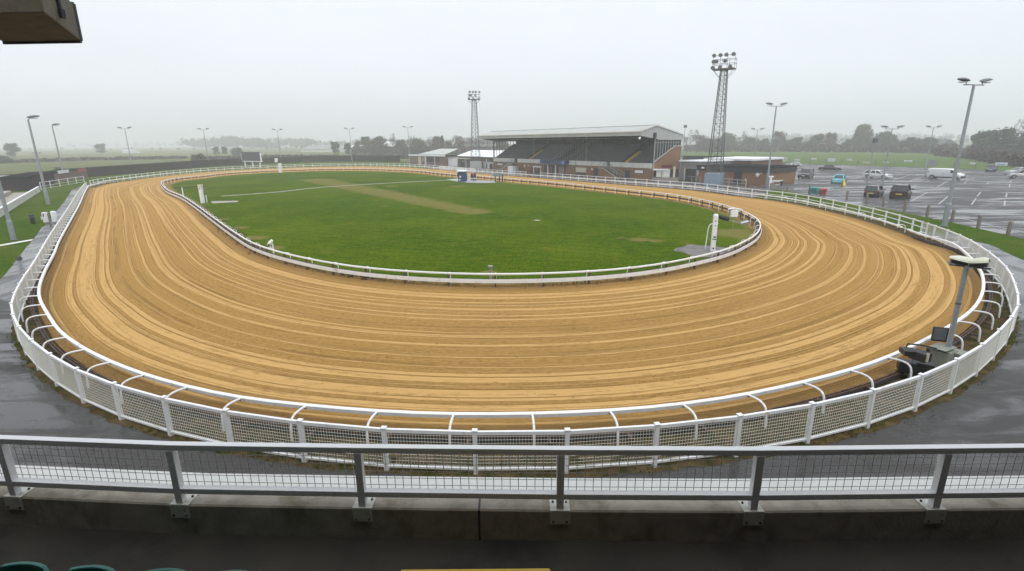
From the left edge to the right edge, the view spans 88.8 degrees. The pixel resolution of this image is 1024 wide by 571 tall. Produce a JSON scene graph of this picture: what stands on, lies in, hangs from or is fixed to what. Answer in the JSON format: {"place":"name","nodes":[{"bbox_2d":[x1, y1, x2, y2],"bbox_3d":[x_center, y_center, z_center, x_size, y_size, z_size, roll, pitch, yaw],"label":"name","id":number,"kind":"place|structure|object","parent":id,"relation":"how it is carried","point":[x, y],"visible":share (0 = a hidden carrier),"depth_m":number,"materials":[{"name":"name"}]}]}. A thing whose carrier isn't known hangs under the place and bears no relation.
{"place":"outdoors","nodes":[
{"label":"outdoors","id":0,"kind":"place"},
{"bbox_2d":[0,189,78,301],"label":"path","id":1,"kind":"structure","parent":0,"point":[11,278],"depth_m":31.06,"materials":[{"name":"grey concrete"}]},
{"bbox_2d":[0,0,82,44],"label":"hanging box","id":2,"kind":"object","parent":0,"point":[39,21],"visible":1,"depth_m":5.70,"materials":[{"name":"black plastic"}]},
{"bbox_2d":[301,145,351,151],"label":"barn","id":3,"kind":"structure","parent":0,"point":[318,148],"depth_m":429.45,"materials":[{"name":"white"}]},
{"bbox_2d":[226,180,441,195],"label":"infield path","id":4,"kind":"structure","parent":0,"point":[321,187],"depth_m":79.88,"materials":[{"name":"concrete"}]},
{"bbox_2d":[170,171,756,287],"bbox_3d":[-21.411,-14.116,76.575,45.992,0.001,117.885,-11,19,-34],"label":"infield lawn","id":5,"kind":"structure","parent":0,"point":[429,223],"depth_m":43.04,"materials":[{"name":"green plant"}]},
{"bbox_2d":[197,184,204,202],"bbox_3d":[-35.533,-10.468,59.855,0.400,2.117,0.400,-1,15,0],"label":"marker post","id":6,"kind":"object","parent":5,"relation":"on","point":[201,193],"visible":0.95,"depth_m":59.76,"materials":[{"name":"white plastic"}]},
{"bbox_2d":[190,203,390,280],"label":"weeds","id":7,"kind":"object","parent":5,"relation":"on","point":[266,245],"visible":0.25,"depth_m":34.83,"materials":[{"name":"green plant"}]},
{"bbox_2d":[161,168,761,286],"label":"rail","id":8,"kind":"object","parent":5,"relation":"on","point":[542,280],"visible":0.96,"depth_m":27.63,"materials":[{"name":"white metal"}]},
{"bbox_2d":[448,178,495,182],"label":"concrete pad","id":9,"kind":"object","parent":5,"relation":"on","point":[474,181],"visible":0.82,"depth_m":89.28,"materials":[{"name":"concrete"}]},
{"bbox_2d":[457,170,467,181],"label":"starter kiosk","id":10,"kind":"object","parent":9,"relation":"on","point":[462,175],"visible":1,"depth_m":89.06,"materials":[{"name":"blue paint"}]},
{"bbox_2d":[674,245,733,256],"bbox_3d":[11.517,-2.116,31.717,3.118,0.001,3.832,11,19,36],"label":"concrete pad","id":11,"kind":"object","parent":5,"relation":"on","point":[694,250],"visible":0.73,"depth_m":31.80,"materials":[{"name":"concrete"}]},
{"bbox_2d":[710,214,748,250],"bbox_3d":[13.067,-3.178,31.408,2.237,2.290,0.325,-2,15,-5],"label":"marker post","id":12,"kind":"object","parent":5,"relation":"on","point":[716,217],"visible":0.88,"depth_m":31.20,"materials":[{"name":"white plastic"}]},
{"bbox_2d":[728,208,742,228],"bbox_3d":[16.731,-5.041,39.340,1.126,1.623,0.240,-1,15,0],"label":"infield lamp","id":13,"kind":"object","parent":5,"relation":"on","point":[733,213],"visible":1,"depth_m":39.12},
{"bbox_2d":[0,139,1016,174],"bbox_3d":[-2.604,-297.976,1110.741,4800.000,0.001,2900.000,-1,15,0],"label":"ground","id":14,"kind":"structure","parent":0,"point":[50,153],"depth_m":377.37,"materials":[{"name":"green plant"}]},
{"bbox_2d":[0,155,13,163],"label":"bushy tree","id":15,"kind":"object","parent":14,"relation":"on","point":[5,159],"visible":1,"depth_m":206.10,"materials":[{"name":"green plant"}]},
{"bbox_2d":[3,143,20,157],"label":"broadleaf tree","id":16,"kind":"object","parent":14,"relation":"on","point":[12,148],"visible":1,"depth_m":301.94,"materials":[{"name":"green plant"}]},
{"bbox_2d":[39,176,84,189],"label":"railing","id":17,"kind":"object","parent":14,"relation":"on","point":[63,182],"visible":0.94,"depth_m":86.90,"materials":[{"name":"metal"}]},
{"bbox_2d":[1,155,187,162],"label":"hedge","id":18,"kind":"object","parent":14,"relation":"on","point":[95,158],"visible":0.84,"depth_m":238.56,"materials":[{"name":"green plant"}]},
{"bbox_2d":[94,143,105,152],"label":"broadleaf tree","id":19,"kind":"object","parent":14,"relation":"on","point":[101,147],"visible":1,"depth_m":400.14,"materials":[{"name":"green plant"}]},
{"bbox_2d":[189,153,206,160],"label":"bushy tree","id":20,"kind":"object","parent":14,"relation":"on","point":[200,156],"visible":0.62,"depth_m":179.83,"materials":[{"name":"green plant"}]},
{"bbox_2d":[230,147,241,155],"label":"bushy tree","id":21,"kind":"object","parent":14,"relation":"on","point":[235,151],"visible":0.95,"depth_m":304.83,"materials":[{"name":"green plant"}]},
{"bbox_2d":[0,135,495,149],"bbox_3d":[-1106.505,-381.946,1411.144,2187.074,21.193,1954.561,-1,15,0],"label":"distant woods","id":22,"kind":"object","parent":14,"relation":"on","point":[235,141],"visible":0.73,"depth_m":747.40,"materials":[{"name":"green plant"}]},
{"bbox_2d":[89,163,437,186],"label":"rail fence","id":23,"kind":"object","parent":14,"relation":"on","point":[224,170],"visible":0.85,"depth_m":125.74,"materials":[{"name":"metal"}]},
{"bbox_2d":[204,154,408,158],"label":"hedge","id":24,"kind":"object","parent":14,"relation":"on","point":[278,156],"visible":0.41,"depth_m":242.97,"materials":[{"name":"green plant"}]},
{"bbox_2d":[330,141,339,153],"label":"broadleaf tree","id":25,"kind":"object","parent":14,"relation":"on","point":[335,146],"visible":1,"depth_m":306.28,"materials":[{"name":"green plant"}]},
{"bbox_2d":[362,140,376,154],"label":"broadleaf tree","id":26,"kind":"object","parent":14,"relation":"on","point":[368,147],"visible":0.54,"depth_m":282.56,"materials":[{"name":"green plant"}]},
{"bbox_2d":[370,136,387,154],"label":"broadleaf tree","id":27,"kind":"object","parent":14,"relation":"on","point":[378,142],"visible":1,"depth_m":279.88,"materials":[{"name":"green plant"}]},
{"bbox_2d":[356,145,432,154],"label":"hedge","id":28,"kind":"object","parent":14,"relation":"on","point":[390,150],"visible":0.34,"depth_m":290.77,"materials":[{"name":"green plant"}]},
{"bbox_2d":[393,139,408,154],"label":"broadleaf tree","id":29,"kind":"object","parent":14,"relation":"on","point":[399,145],"visible":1,"depth_m":281.86,"materials":[{"name":"green plant"}]},
{"bbox_2d":[409,138,427,153],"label":"broadleaf tree","id":30,"kind":"object","parent":14,"relation":"on","point":[418,147],"visible":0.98,"depth_m":272.83,"materials":[{"name":"green plant"}]},
{"bbox_2d":[430,136,440,149],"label":"broadleaf tree","id":31,"kind":"object","parent":14,"relation":"on","point":[435,145],"visible":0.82,"depth_m":269.85,"materials":[{"name":"green plant"}]},
{"bbox_2d":[454,140,465,153],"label":"broadleaf tree","id":32,"kind":"object","parent":14,"relation":"on","point":[462,147],"visible":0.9,"depth_m":265.87,"materials":[{"name":"green plant"}]},
{"bbox_2d":[444,146,492,154],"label":"hedge","id":33,"kind":"object","parent":14,"relation":"on","point":[473,147],"visible":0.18,"depth_m":272.79,"materials":[{"name":"green plant"}]},
{"bbox_2d":[492,141,509,149],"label":"broadleaf tree","id":34,"kind":"object","parent":14,"relation":"on","point":[504,146],"visible":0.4,"depth_m":254.55,"materials":[{"name":"green plant"}]},
{"bbox_2d":[9,183,1020,474],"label":"fence","id":35,"kind":"object","parent":14,"relation":"on","point":[985,351],"visible":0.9,"depth_m":11.81,"materials":[{"name":"white metal"}]},
{"bbox_2d":[540,172,927,234],"bbox_3d":[21.134,-12.560,67.861,9.530,1.059,68.096,-6,16,-19],"label":"rail fence","id":36,"kind":"object","parent":14,"relation":"on","point":[845,206],"visible":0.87,"depth_m":55.70,"materials":[{"name":"white metal"}]},
{"bbox_2d":[681,132,1019,143],"bbox_3d":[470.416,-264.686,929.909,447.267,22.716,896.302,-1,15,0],"label":"distant woods","id":37,"kind":"object","parent":14,"relation":"on","point":[900,136],"visible":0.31,"depth_m":805.08,"materials":[{"name":"green plant"}]},
{"bbox_2d":[785,158,1023,170],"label":"field fence","id":38,"kind":"object","parent":14,"relation":"on","point":[912,167],"visible":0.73,"depth_m":124.09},
{"bbox_2d":[936,139,956,144],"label":"bungalow","id":39,"kind":"object","parent":14,"relation":"on","point":[944,141],"visible":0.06,"depth_m":293.71,"materials":[{"name":"paint"}]},
{"bbox_2d":[38,166,984,429],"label":"track","id":40,"kind":"structure","parent":0,"point":[150,276],"depth_m":19.51,"materials":[{"name":"beige sand"}]},
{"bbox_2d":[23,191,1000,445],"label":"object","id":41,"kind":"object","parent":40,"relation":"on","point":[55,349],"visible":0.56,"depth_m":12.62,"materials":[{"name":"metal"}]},
{"bbox_2d":[0,524,1023,570],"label":"stand floor","id":42,"kind":"structure","parent":0,"point":[58,549],"depth_m":4.20,"materials":[{"name":"concrete"}]},
{"bbox_2d":[0,561,49,570],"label":"folding seat","id":43,"kind":"object","parent":42,"relation":"on","point":[25,566],"visible":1,"depth_m":3.17,"materials":[{"name":"green plastic"}]},
{"bbox_2d":[68,565,114,570],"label":"folding seat","id":44,"kind":"object","parent":42,"relation":"on","point":[92,568],"visible":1,"depth_m":3.14,"materials":[{"name":"green plastic"}]},
{"bbox_2d":[147,568,184,570],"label":"folding seat","id":45,"kind":"object","parent":42,"relation":"on","point":[168,569],"visible":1,"depth_m":3.12,"materials":[{"name":"green plastic"}]},
{"bbox_2d":[401,568,549,570],"bbox_3d":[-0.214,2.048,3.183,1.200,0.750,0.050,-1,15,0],"label":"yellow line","id":46,"kind":"object","parent":42,"relation":"on","point":[545,569],"visible":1,"depth_m":3.09,"materials":[{"name":"paint"}]},
{"bbox_2d":[0,184,1023,478],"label":"apron","id":47,"kind":"object","parent":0,"point":[988,408],"visible":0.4,"depth_m":11.94,"materials":[{"name":"grey asphalt"}]},
{"bbox_2d":[0,465,1023,541],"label":"parapet","id":48,"kind":"structure","parent":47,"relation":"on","point":[683,520],"depth_m":4.35,"materials":[{"name":"concrete"}]},
{"bbox_2d":[0,435,1023,525],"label":"guard rail","id":49,"kind":"object","parent":48,"relation":"attached to","point":[928,500],"visible":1,"depth_m":4.24,"materials":[{"name":"metal"}]},
{"bbox_2d":[0,162,1023,278],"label":"lawn","id":50,"kind":"structure","parent":0,"point":[23,226],"depth_m":49.60,"materials":[{"name":"green plant"}]},
{"bbox_2d":[0,181,18,240],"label":"lamp post","id":51,"kind":"object","parent":50,"relation":"on","point":[11,230],"visible":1,"depth_m":37.08,"materials":[{"name":"grey metal"}]},
{"bbox_2d":[0,191,25,206],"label":"terrace steps","id":52,"kind":"structure","parent":50,"relation":"on","point":[9,196],"depth_m":65.82,"materials":[{"name":"concrete"}]},
{"bbox_2d":[0,186,39,216],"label":"white wall","id":53,"kind":"structure","parent":50,"relation":"on","point":[16,202],"depth_m":60.82,"materials":[{"name":"paint"}]},
{"bbox_2d":[0,171,55,191],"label":"dark shed","id":54,"kind":"structure","parent":50,"relation":"on","point":[27,181],"depth_m":78.79,"materials":[{"name":"metal"}]},
{"bbox_2d":[26,115,49,204],"bbox_3d":[-53.104,-14.118,59.197,1.520,9.841,0.627,-3,16,-10],"label":"lamp post","id":55,"kind":"object","parent":50,"relation":"on","point":[46,196],"visible":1,"depth_m":59.10,"materials":[{"name":"grey metal"}]},
{"bbox_2d":[52,123,62,169],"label":"lamp post","id":56,"kind":"object","parent":50,"relation":"on","point":[56,124],"visible":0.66,"depth_m":99.92,"materials":[{"name":"grey metal"}]},
{"bbox_2d":[51,168,87,182],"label":"brick shed","id":57,"kind":"structure","parent":50,"relation":"on","point":[70,173],"depth_m":102.14,"materials":[{"name":"red paint"}]},
{"bbox_2d":[85,156,399,176],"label":"perimeter wall","id":58,"kind":"structure","parent":50,"relation":"on","point":[95,171],"depth_m":160.31,"materials":[{"name":"paint"}]},
{"bbox_2d":[241,152,262,166],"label":"scoreboard","id":59,"kind":"object","parent":50,"relation":"on","point":[252,157],"visible":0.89,"depth_m":152.25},
{"bbox_2d":[940,77,992,226],"bbox_3d":[33.034,-9.646,38.639,3.200,10.641,0.552,-4,16,-13],"label":"lamp post","id":60,"kind":"object","parent":50,"relation":"on","point":[946,214],"visible":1,"depth_m":38.56,"materials":[{"name":"grey metal"}]},
{"bbox_2d":[0,0,1023,147],"label":"sky","id":61,"kind":"structure","parent":0,"point":[163,70],"materials":[{"name":"grey"}]},
{"bbox_2d":[6,166,1023,477],"bbox_3d":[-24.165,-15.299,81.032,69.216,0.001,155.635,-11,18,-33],"label":"verge dirt","id":62,"kind":"structure","parent":0,"point":[987,332],"depth_m":12.17,"materials":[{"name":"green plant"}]},
{"bbox_2d":[439,166,475,172],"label":"hoarding","id":63,"kind":"object","parent":62,"relation":"on","point":[453,168],"visible":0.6,"depth_m":123.85,"materials":[{"name":"white"}]},
{"bbox_2d":[90,164,905,232],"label":"running rail","id":64,"kind":"object","parent":62,"relation":"on","point":[865,215],"visible":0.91,"depth_m":72.54,"materials":[{"name":"metal"}]},
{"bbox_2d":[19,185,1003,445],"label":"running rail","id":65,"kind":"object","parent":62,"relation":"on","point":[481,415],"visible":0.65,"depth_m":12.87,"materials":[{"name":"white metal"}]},
{"bbox_2d":[12,189,1019,474],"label":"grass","id":66,"kind":"structure","parent":62,"relation":"on","point":[556,463],"depth_m":13.62,"materials":[{"name":"plant"}]},
{"bbox_2d":[896,343,936,383],"bbox_3d":[11.150,2.137,14.450,0.838,1.045,0.693,10,19,35],"label":"camera rig","id":67,"kind":"object","parent":62,"relation":"on","point":[920,361],"visible":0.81,"depth_m":14.34,"materials":[{"name":"black plastic"}]},
{"bbox_2d":[926,342,966,371],"bbox_3d":[12.652,2.086,15.346,0.874,0.642,0.812,-9,17,-27],"label":"equipment cabinet","id":68,"kind":"object","parent":62,"relation":"on","point":[942,354],"visible":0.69,"depth_m":15.12,"materials":[{"name":"metal"}]},
{"bbox_2d":[930,326,948,341],"bbox_3d":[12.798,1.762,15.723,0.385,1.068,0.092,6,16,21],"label":"monitor","id":69,"kind":"object","parent":68,"relation":"on","point":[940,334],"visible":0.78,"depth_m":15.60,"materials":[{"name":"black plastic"}]},
{"bbox_2d":[945,255,990,346],"bbox_3d":[12.725,0.786,14.961,0.966,3.354,0.365,12,20,39],"label":"camera pole","id":70,"kind":"object","parent":62,"relation":"on","point":[964,262],"visible":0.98,"depth_m":14.68,"materials":[{"name":"grey metal"}]},
{"bbox_2d":[409,163,776,196],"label":"forecourt","id":71,"kind":"structure","parent":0,"point":[723,187],"depth_m":82.76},
{"bbox_2d":[408,149,457,165],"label":"shed","id":72,"kind":"structure","parent":71,"relation":"on","point":[437,157],"depth_m":157.71,"materials":[{"name":"metal"}]},
{"bbox_2d":[468,91,481,167],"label":"floodlight tower","id":73,"kind":"structure","parent":71,"relation":"on","point":[475,164],"depth_m":133.51,"materials":[{"name":"metal"}]},
{"bbox_2d":[454,150,504,168],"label":"pavilion","id":74,"kind":"structure","parent":71,"relation":"on","point":[464,159],"depth_m":143.04,"materials":[{"name":"metal"}]},
{"bbox_2d":[478,124,683,180],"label":"grandstand","id":75,"kind":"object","parent":71,"relation":"on","point":[635,152],"visible":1,"depth_m":100.61,"materials":[{"name":"metal"}]},
{"bbox_2d":[652,165,678,180],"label":"porch","id":76,"kind":"object","parent":71,"relation":"on","point":[669,174],"visible":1,"depth_m":86.14,"materials":[{"name":"paint"}]},
{"bbox_2d":[704,52,736,185],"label":"floodlight tower","id":77,"kind":"structure","parent":71,"relation":"on","point":[712,178],"depth_m":76.39,"materials":[{"name":"metal"}]},
{"bbox_2d":[765,102,787,186],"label":"lamp post","id":78,"kind":"object","parent":71,"relation":"on","point":[768,173],"visible":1,"depth_m":73.90,"materials":[{"name":"grey metal"}]},
{"bbox_2d":[681,151,1020,170],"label":"playing field","id":79,"kind":"structure","parent":0,"point":[879,159],"depth_m":179.39,"materials":[{"name":"green plant"}]},
{"bbox_2d":[700,138,710,151],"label":"broadleaf tree","id":80,"kind":"object","parent":79,"relation":"on","point":[705,146],"visible":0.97,"depth_m":290.88,"materials":[{"name":"green plant"}]},
{"bbox_2d":[723,132,739,144],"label":"broadleaf tree","id":81,"kind":"object","parent":79,"relation":"on","point":[730,139],"visible":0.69,"depth_m":309.56,"materials":[{"name":"green plant"}]},
{"bbox_2d":[738,137,764,149],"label":"bushy tree","id":82,"kind":"object","parent":79,"relation":"on","point":[749,141],"visible":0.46,"depth_m":305.04,"materials":[{"name":"green plant"}]},
{"bbox_2d":[771,131,789,143],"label":"broadleaf tree","id":83,"kind":"object","parent":79,"relation":"on","point":[780,136],"visible":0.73,"depth_m":299.26,"materials":[{"name":"green plant"}]},
{"bbox_2d":[807,133,827,144],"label":"broadleaf tree","id":84,"kind":"object","parent":79,"relation":"on","point":[818,138],"visible":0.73,"depth_m":291.37,"materials":[{"name":"green plant"}]},
{"bbox_2d":[682,143,958,152],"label":"hedge","id":85,"kind":"object","parent":79,"relation":"on","point":[910,148],"visible":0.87,"depth_m":271.60,"materials":[{"name":"green plant"}]},
{"bbox_2d":[822,132,836,144],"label":"broadleaf tree","id":86,"kind":"object","parent":79,"relation":"on","point":[830,136],"visible":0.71,"depth_m":288.44,"materials":[{"name":"green plant"}]},
{"bbox_2d":[849,123,873,144],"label":"broadleaf tree","id":87,"kind":"object","parent":79,"relation":"on","point":[861,130],"visible":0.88,"depth_m":279.50,"materials":[{"name":"green plant"}]},
{"bbox_2d":[874,131,894,143],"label":"broadleaf tree","id":88,"kind":"object","parent":79,"relation":"on","point":[882,135],"visible":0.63,"depth_m":277.74,"materials":[{"name":"green plant"}]},
{"bbox_2d":[930,148,1023,166],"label":"hedge","id":89,"kind":"object","parent":79,"relation":"on","point":[1011,158],"visible":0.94,"depth_m":148.34,"materials":[{"name":"green plant"}]},
{"bbox_2d":[970,129,997,149],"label":"broadleaf tree","id":90,"kind":"object","parent":79,"relation":"on","point":[978,135],"visible":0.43,"depth_m":184.86,"materials":[{"name":"green plant"}]},
{"bbox_2d":[970,126,1020,151],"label":"bushy tree","id":91,"kind":"object","parent":79,"relation":"on","point":[1007,136],"visible":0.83,"depth_m":179.58,"materials":[{"name":"green plant"}]},
{"bbox_2d":[1009,139,1023,152],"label":"bushy tree","id":92,"kind":"object","parent":79,"relation":"on","point":[1014,148],"visible":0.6,"depth_m":165.06,"materials":[{"name":"green plant"}]},
{"bbox_2d":[679,164,1023,238],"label":"car park","id":93,"kind":"structure","parent":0,"point":[990,207],"depth_m":65.00,"materials":[{"name":"grey asphalt"}]},
{"bbox_2d":[679,159,733,180],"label":"link building","id":94,"kind":"structure","parent":93,"relation":"on","point":[688,168],"depth_m":86.98,"materials":[{"name":"paint"}]},
{"bbox_2d":[685,169,695,180],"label":"garage door","id":95,"kind":"structure","parent":94,"relation":"in","point":[689,172],"depth_m":86.86,"materials":[{"name":"paint"}]},
{"bbox_2d":[682,156,768,159],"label":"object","id":96,"kind":"structure","parent":94,"relation":"on","point":[692,157],"depth_m":140.82,"materials":[{"name":"white"}]},
{"bbox_2d":[696,163,798,184],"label":"brick building","id":97,"kind":"structure","parent":93,"relation":"on","point":[753,174],"depth_m":79.91,"materials":[{"name":"brick"}]},
{"bbox_2d":[733,172,741,183],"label":"door","id":98,"kind":"structure","parent":97,"relation":"in","point":[737,175],"depth_m":80.10,"materials":[{"name":"black plastic"}]},
{"bbox_2d":[704,156,783,164],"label":"roof","id":99,"kind":"structure","parent":97,"relation":"attached to","point":[754,160],"depth_m":93.10,"materials":[{"name":"metal"}]},
{"bbox_2d":[797,168,813,178],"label":"parked car","id":100,"kind":"object","parent":93,"relation":"on","point":[808,173],"visible":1,"depth_m":90.06,"materials":[{"name":"metal"}]},
{"bbox_2d":[818,164,841,170],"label":"parked car","id":101,"kind":"object","parent":93,"relation":"on","point":[828,167],"visible":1,"depth_m":111.88,"materials":[{"name":"grey metal"}]},
{"bbox_2d":[831,174,846,182],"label":"parked car","id":102,"kind":"object","parent":93,"relation":"on","point":[838,178],"visible":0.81,"depth_m":79.41,"materials":[{"name":"blue metal"}]},
{"bbox_2d":[864,185,885,196],"bbox_3d":[42.409,-11.099,61.225,1.868,1.260,3.394,14,21,43],"label":"parked car","id":103,"kind":"object","parent":93,"relation":"on","point":[875,190],"visible":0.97,"depth_m":60.24,"materials":[{"name":"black metal"}]},
{"bbox_2d":[863,170,892,177],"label":"parked car","id":104,"kind":"object","parent":93,"relation":"on","point":[876,173],"visible":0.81,"depth_m":89.31,"materials":[{"name":"silver metal"}]},
{"bbox_2d":[881,125,904,186],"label":"lamp post","id":105,"kind":"object","parent":93,"relation":"on","point":[900,126],"visible":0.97,"depth_m":72.55,"materials":[{"name":"grey metal"}]},
{"bbox_2d":[889,184,913,198],"bbox_3d":[43.906,-10.663,59.009,2.109,1.564,3.951,13,20,39],"label":"parked car","id":106,"kind":"object","parent":93,"relation":"on","point":[900,191],"visible":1,"depth_m":57.74,"materials":[{"name":"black metal"}]},
{"bbox_2d":[925,168,965,178],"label":"parked van","id":107,"kind":"object","parent":93,"relation":"on","point":[932,173],"visible":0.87,"depth_m":85.69,"materials":[{"name":"white metal"}]},
{"bbox_2d":[1006,169,1023,177],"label":"parked car","id":108,"kind":"object","parent":93,"relation":"on","point":[1019,173],"visible":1,"depth_m":85.96,"materials":[{"name":"silver metal"}]},
{"bbox_2d":[953,236,1023,318],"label":"path","id":109,"kind":"structure","parent":0,"point":[1015,266],"depth_m":27.71,"materials":[{"name":"concrete"}]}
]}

